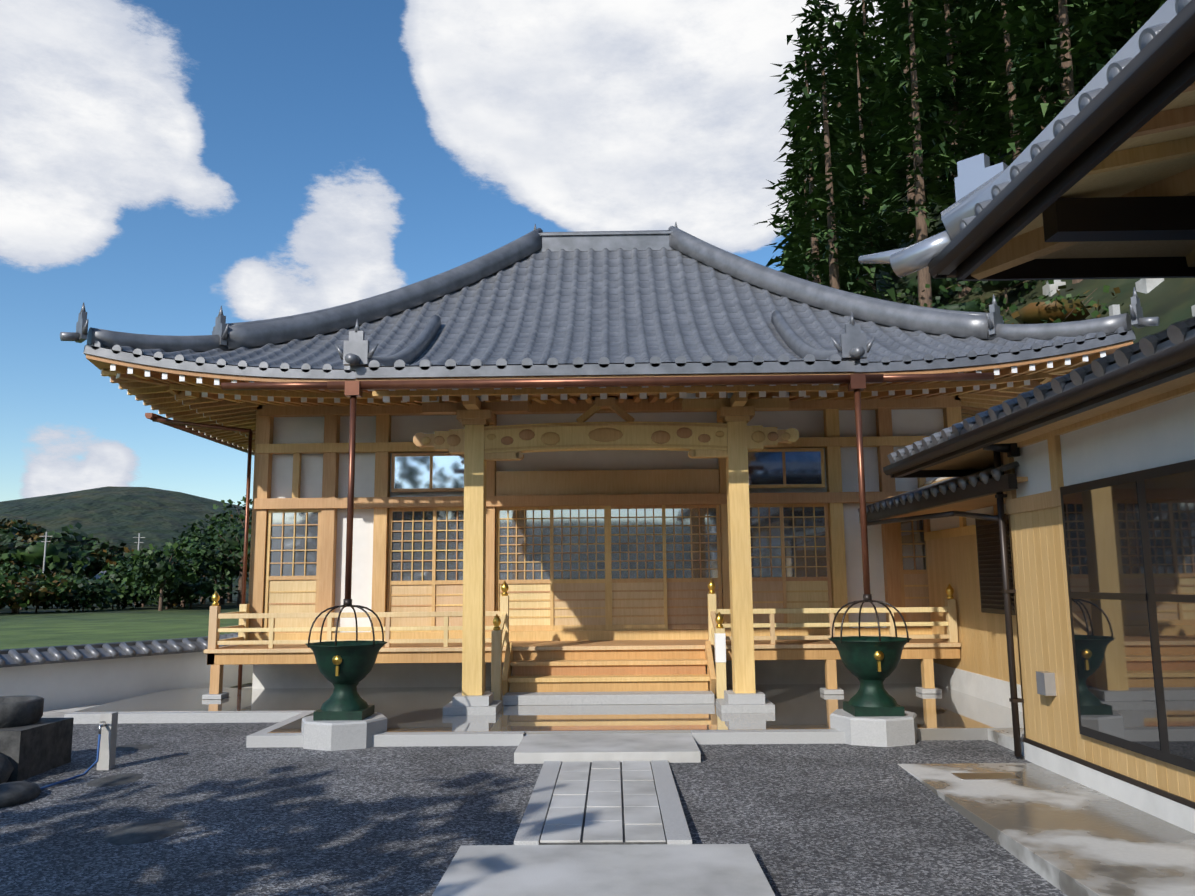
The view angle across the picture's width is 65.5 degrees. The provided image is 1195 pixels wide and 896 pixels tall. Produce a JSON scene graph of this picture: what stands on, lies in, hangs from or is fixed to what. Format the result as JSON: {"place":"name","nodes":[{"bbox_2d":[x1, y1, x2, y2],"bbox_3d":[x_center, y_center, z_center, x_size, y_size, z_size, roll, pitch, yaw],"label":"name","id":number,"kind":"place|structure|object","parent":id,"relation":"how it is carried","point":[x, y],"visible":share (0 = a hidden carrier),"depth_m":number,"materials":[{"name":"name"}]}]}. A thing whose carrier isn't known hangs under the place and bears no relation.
{"place":"outdoors","nodes":[
{"label":"outdoors","id":0,"kind":"place"},
{"bbox_2d":[0,0,790,507],"label":"sky","id":1,"kind":"structure","parent":0,"point":[285,95],"materials":[{"name":"blue"}]},
{"bbox_2d":[0,0,995,498],"bbox_3d":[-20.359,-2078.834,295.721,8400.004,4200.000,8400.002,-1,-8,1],"label":"cloud","id":2,"kind":"structure","parent":0,"point":[612,114],"depth_m":3839.06,"materials":[{"name":"white"}]},
{"bbox_2d":[0,276,1127,613],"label":"trees","id":3,"kind":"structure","parent":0,"point":[124,588],"depth_m":101.81,"materials":[{"name":"green plant"}]},
{"bbox_2d":[0,139,1194,895],"bbox_3d":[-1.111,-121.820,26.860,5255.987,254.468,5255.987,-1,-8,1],"label":"ground","id":4,"kind":"structure","parent":0,"point":[842,819],"depth_m":7.28,"materials":[{"name":"grey gravel"}]},
{"bbox_2d":[0,695,73,807],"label":"stone basin","id":5,"kind":"object","parent":4,"relation":"on","point":[33,743],"visible":0.92,"depth_m":8.29,"materials":[{"name":"stone"}]},
{"bbox_2d":[0,532,144,572],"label":"utility poles","id":6,"kind":"object","parent":4,"relation":"on","point":[46,541],"visible":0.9,"depth_m":144.39,"materials":[{"name":"grey concrete"}]},
{"bbox_2d":[40,712,117,789],"bbox_3d":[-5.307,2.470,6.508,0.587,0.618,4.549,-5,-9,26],"label":"tap post","id":7,"kind":"object","parent":4,"relation":"on","point":[106,746],"visible":0.88,"depth_m":8.51,"materials":[{"name":"concrete"}]},
{"bbox_2d":[21,566,154,600],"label":"houses","id":8,"kind":"structure","parent":4,"relation":"on","point":[97,576],"depth_m":159.65,"materials":[{"name":"grey"}]},
{"bbox_2d":[0,632,252,710],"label":"boundary wall","id":9,"kind":"structure","parent":4,"relation":"on","point":[64,677],"depth_m":13.05,"materials":[{"name":"paint"}]},
{"bbox_2d":[301,396,387,750],"bbox_3d":[-2.668,1.238,9.975,0.838,3.811,0.838,-4,-9,23],"label":"rainwater basin","id":10,"kind":"object","parent":4,"relation":"on","point":[345,716],"visible":1,"depth_m":9.59,"materials":[{"name":"metal"}]},
{"bbox_2d":[202,579,960,704],"bbox_3d":[-0.238,2.591,12.761,10.240,1.549,2.110,-1,-8,1],"label":"veranda","id":11,"kind":"object","parent":4,"relation":"on","point":[607,672],"visible":0.94,"depth_m":12.57,"materials":[{"name":"beige wood"}]},
{"bbox_2d":[378,385,833,714],"bbox_3d":[0.131,1.287,12.424,5.720,4.030,3.210,-1,-8,1],"label":"temple porch","id":12,"kind":"object","parent":4,"relation":"on","point":[732,438],"visible":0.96,"depth_m":11.42,"materials":[{"name":"beige wood"}]},
{"bbox_2d":[828,389,916,746],"bbox_3d":[2.851,1.172,9.888,0.838,3.811,0.838,3,-9,-21],"label":"rainwater basin","id":13,"kind":"object","parent":4,"relation":"on","point":[872,712],"visible":1,"depth_m":9.51,"materials":[{"name":"metal"}]},
{"bbox_2d":[858,0,1194,833],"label":"building","id":14,"kind":"structure","parent":4,"relation":"on","point":[1056,514],"depth_m":6.78,"materials":[{"name":"beige wood"}]},
{"bbox_2d":[1042,278,1194,316],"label":"rocks","id":15,"kind":"object","parent":4,"relation":"on","point":[1146,285],"visible":0.15,"depth_m":35.64,"materials":[{"name":"stone"}]},
{"bbox_2d":[248,395,961,688],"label":"temple walls","id":16,"kind":"structure","parent":0,"point":[609,545],"depth_m":14.08,"materials":[{"name":"beige wood"}]},
{"bbox_2d":[86,340,1132,689],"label":"roof eaves","id":17,"kind":"object","parent":16,"relation":"attached to","point":[212,408],"visible":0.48,"depth_m":12.40,"materials":[{"name":"beige wood"}]},
{"bbox_2d":[60,222,1159,378],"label":"temple roof","id":18,"kind":"structure","parent":16,"relation":"on","point":[670,300],"depth_m":14.43,"materials":[{"name":"grey tile"}]},
{"bbox_2d":[41,683,1194,895],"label":"paving","id":19,"kind":"structure","parent":0,"point":[604,815],"depth_m":7.41,"materials":[{"name":"stone"}]},
{"bbox_2d":[754,0,1166,307],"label":"trees","id":20,"kind":"object","parent":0,"point":[979,91],"depth_m":47.23,"materials":[{"name":"green plant"}]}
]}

